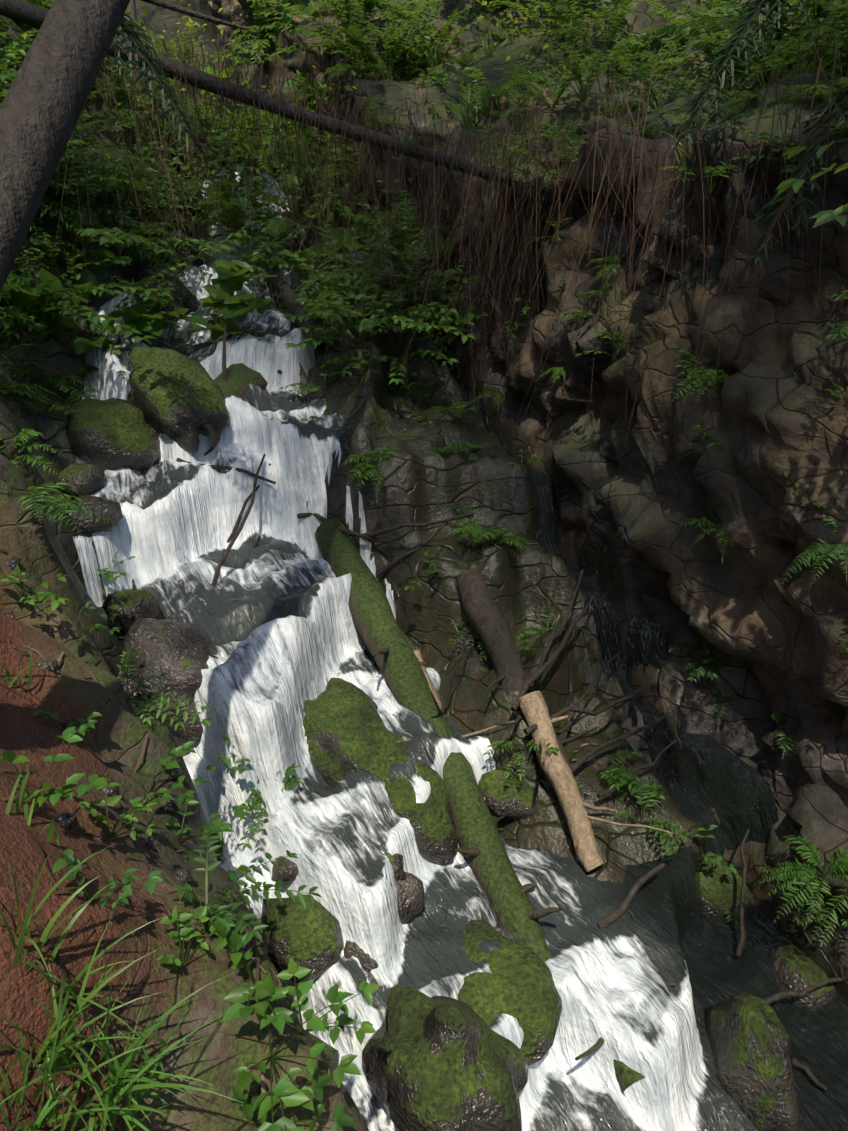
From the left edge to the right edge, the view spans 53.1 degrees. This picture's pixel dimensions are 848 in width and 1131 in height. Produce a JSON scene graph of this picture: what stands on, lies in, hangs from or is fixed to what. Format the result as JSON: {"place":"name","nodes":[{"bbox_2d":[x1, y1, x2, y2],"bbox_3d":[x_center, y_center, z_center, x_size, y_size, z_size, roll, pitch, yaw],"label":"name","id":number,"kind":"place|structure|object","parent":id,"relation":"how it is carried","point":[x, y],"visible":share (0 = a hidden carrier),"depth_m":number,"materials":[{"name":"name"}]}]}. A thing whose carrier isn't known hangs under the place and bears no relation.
{"place":"outdoors","nodes":[
{"label":"outdoors","id":0,"kind":"place"},
{"bbox_2d":[0,0,847,1130],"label":"rocky hillside","id":1,"kind":"structure","parent":0,"point":[776,416],"depth_m":4.85,"materials":[{"name":"brown stone"}]},
{"bbox_2d":[66,397,160,470],"bbox_3d":[-2.299,-0.953,6.381,0.792,0.654,0.858,4,25,9],"label":"boulder","id":2,"kind":"object","parent":1,"relation":"on","point":[113,433],"visible":0.73,"depth_m":6.06,"materials":[{"name":"green plant"}]},
{"bbox_2d":[0,293,244,1130],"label":"bank grass","id":3,"kind":"structure","parent":1,"relation":"on","point":[56,1057],"depth_m":1.90,"materials":[{"name":"green plant"}]},
{"bbox_2d":[0,0,246,292],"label":"tree trunk","id":4,"kind":"object","parent":1,"relation":"on","point":[44,100],"visible":1,"depth_m":2.33,"materials":[{"name":"brown plant"}]},
{"bbox_2d":[124,0,137,31],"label":"birch tree","id":5,"kind":"object","parent":1,"relation":"on","point":[131,7],"visible":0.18,"depth_m":16.96,"materials":[{"name":"grey plant"}]},
{"bbox_2d":[3,557,264,1062],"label":"litter pebbles","id":6,"kind":"object","parent":1,"relation":"on","point":[69,821],"visible":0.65,"depth_m":2.98,"materials":[{"name":"brown stone"}]},
{"bbox_2d":[0,404,293,1129],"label":"litter twigs","id":7,"kind":"object","parent":1,"relation":"on","point":[131,993],"visible":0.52,"depth_m":2.30,"materials":[{"name":"brown wood"}]},
{"bbox_2d":[128,269,199,325],"bbox_3d":[-2.437,-2.301,7.912,0.786,0.891,0.975,-8,26,-16],"label":"rock boulder","id":8,"kind":"object","parent":1,"relation":"on","point":[177,292],"visible":0.23,"depth_m":7.56,"materials":[{"name":"grey stone"}]},
{"bbox_2d":[118,618,217,756],"bbox_3d":[-1.479,0.676,4.896,0.747,0.766,0.826,-8,26,-16],"label":"dark boulder","id":9,"kind":"object","parent":1,"relation":"on","point":[179,653],"visible":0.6,"depth_m":4.62,"materials":[{"name":"grey stone"}]},
{"bbox_2d":[127,347,229,453],"bbox_3d":[-1.871,-1.255,6.371,0.622,0.743,0.991,-26,36,-43],"label":"mossy boulder","id":10,"kind":"object","parent":1,"relation":"on","point":[178,398],"visible":0.88,"depth_m":6.14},
{"bbox_2d":[0,389,378,1130],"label":"bank vegetation","id":11,"kind":"object","parent":1,"relation":"on","point":[288,1093],"depth_m":2.44,"materials":[{"name":"green plant"}]},
{"bbox_2d":[201,325,267,454],"bbox_3d":[-1.626,-1.381,6.520,0.456,0.840,1.016,7,26,15],"label":"mossy rock","id":12,"kind":"object","parent":1,"relation":"on","point":[236,379],"visible":0.29,"depth_m":6.61,"materials":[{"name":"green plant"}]},
{"bbox_2d":[0,0,513,185],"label":"fallen tree","id":13,"kind":"object","parent":1,"relation":"on","point":[27,13],"visible":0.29,"depth_m":6.17,"materials":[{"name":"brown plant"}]},
{"bbox_2d":[0,0,655,407],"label":"bank vegetation","id":14,"kind":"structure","parent":1,"relation":"on","point":[142,318],"depth_m":7.51,"materials":[{"name":"green plant"}]},
{"bbox_2d":[344,940,377,971],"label":"boulder","id":15,"kind":"object","parent":1,"relation":"on","point":[366,961],"visible":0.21,"depth_m":3.95,"materials":[{"name":"stone"}]},
{"bbox_2d":[303,678,457,864],"bbox_3d":[-0.285,1.172,4.889,1.353,0.682,0.634,20,31,36],"label":"mossy boulder","id":16,"kind":"object","parent":1,"relation":"on","point":[345,728],"visible":0.56,"depth_m":4.68,"materials":[{"name":"green plant"}]},
{"bbox_2d":[315,519,453,737],"bbox_3d":[-0.251,0.477,5.508,0.525,1.057,1.952,-8,26,-16],"label":"mossy log","id":17,"kind":"object","parent":1,"relation":"on","point":[399,664],"visible":0.81,"depth_m":5.44,"materials":[{"name":"green plant"}]},
{"bbox_2d":[4,0,804,230],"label":"broadleaf canopy","id":18,"kind":"object","parent":1,"relation":"on","point":[279,44],"visible":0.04,"depth_m":8.97,"materials":[{"name":"green plant"}]},
{"bbox_2d":[396,872,424,923],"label":"boulder","id":19,"kind":"object","parent":1,"relation":"on","point":[410,897],"visible":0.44,"depth_m":4.22,"materials":[{"name":"stone"}]},
{"bbox_2d":[55,145,835,1070],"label":"stream rocks","id":20,"kind":"object","parent":1,"relation":"on","point":[301,935],"visible":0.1,"depth_m":4.71,"materials":[{"name":"stone"}]},
{"bbox_2d":[362,983,528,1130],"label":"boulder","id":21,"kind":"object","parent":1,"relation":"on","point":[439,1063],"visible":1,"depth_m":3.24,"materials":[{"name":"green plant"}]},
{"bbox_2d":[49,3,847,463],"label":"roots","id":22,"kind":"object","parent":1,"relation":"on","point":[439,175],"visible":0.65,"depth_m":6.20,"materials":[{"name":"brown plant"}]},
{"bbox_2d":[402,632,505,829],"bbox_3d":[0.087,0.909,5.315,0.544,0.743,1.626,-19,31,-35],"label":"stick","id":23,"kind":"object","parent":1,"relation":"on","point":[496,817],"visible":0.08,"depth_m":4.92,"materials":[{"name":"brown wood"}]},
{"bbox_2d":[396,650,513,742],"bbox_3d":[0.099,1.093,4.989,0.610,0.605,1.326,-17,30,-32],"label":"stick","id":24,"kind":"object","parent":1,"relation":"on","point":[430,682],"visible":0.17,"depth_m":5.23,"materials":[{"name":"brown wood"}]},
{"bbox_2d":[109,0,847,274],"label":"spruce boughs","id":25,"kind":"object","parent":1,"relation":"on","point":[131,35],"visible":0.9,"depth_m":4.05,"materials":[{"name":"plant"}]},
{"bbox_2d":[443,729,561,961],"bbox_3d":[0.320,1.581,4.503,0.371,0.683,1.632,-8,26,-16],"label":"mossy log","id":26,"kind":"object","parent":1,"relation":"on","point":[482,849],"visible":0.62,"depth_m":4.45,"materials":[{"name":"green plant"}]},
{"bbox_2d":[455,920,561,1065],"bbox_3d":[0.321,1.992,4.031,0.556,0.360,0.832,-8,26,-16],"label":"mossy boulder","id":27,"kind":"object","parent":1,"relation":"on","point":[518,984],"visible":0.54,"depth_m":3.84,"materials":[{"name":"green plant"}]},
{"bbox_2d":[176,454,842,1090],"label":"fallen branches","id":28,"kind":"object","parent":1,"relation":"on","point":[632,892],"visible":0.9,"depth_m":5.04,"materials":[{"name":"brown wood"}]},
{"bbox_2d":[456,568,596,790],"bbox_3d":[0.495,0.647,5.071,0.596,0.928,1.297,-8,26,-16],"label":"dark log","id":29,"kind":"object","parent":1,"relation":"on","point":[483,614],"visible":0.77,"depth_m":5.12,"materials":[{"name":"brown wood"}]},
{"bbox_2d":[278,0,847,946],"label":"cliff vegetation","id":30,"kind":"object","parent":1,"relation":"on","point":[830,8],"depth_m":5.76,"materials":[{"name":"green plant"}]},
{"bbox_2d":[356,4,832,186],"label":"cliff rim grass","id":31,"kind":"structure","parent":1,"relation":"on","point":[465,117],"depth_m":7.86,"materials":[{"name":"green plant"}]},
{"bbox_2d":[519,691,673,871],"bbox_3d":[0.829,1.219,4.576,0.481,0.723,1.106,-21,32,-38],"label":"rotten log","id":32,"kind":"object","parent":1,"relation":"on","point":[555,768],"visible":0.98,"depth_m":4.62,"materials":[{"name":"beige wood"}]},
{"bbox_2d":[575,982,675,1096],"bbox_3d":[0.925,2.086,3.986,0.518,0.330,0.760,2,25,4],"label":"mossy rock","id":33,"kind":"object","parent":1,"relation":"on","point":[626,1076],"visible":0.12,"depth_m":3.73,"materials":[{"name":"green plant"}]},
{"bbox_2d":[704,994,800,1130],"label":"pool boulder","id":34,"kind":"object","parent":1,"relation":"on","point":[752,1047],"visible":0.83,"depth_m":3.77,"materials":[{"name":"green plant"}]},
{"bbox_2d":[62,147,847,1130],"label":"stream water","id":35,"kind":"structure","parent":0,"point":[268,617],"depth_m":4.58,"materials":[{"name":"white liquid"}]},
{"bbox_2d":[265,268,327,354],"bbox_3d":[-1.141,-2.347,7.654,0.335,0.455,2.318,-8,26,-16],"label":"leaning log","id":36,"kind":"object","parent":35,"relation":"in","point":[297,308],"visible":0.77,"depth_m":7.55,"materials":[{"name":"brown wood"}]}
]}

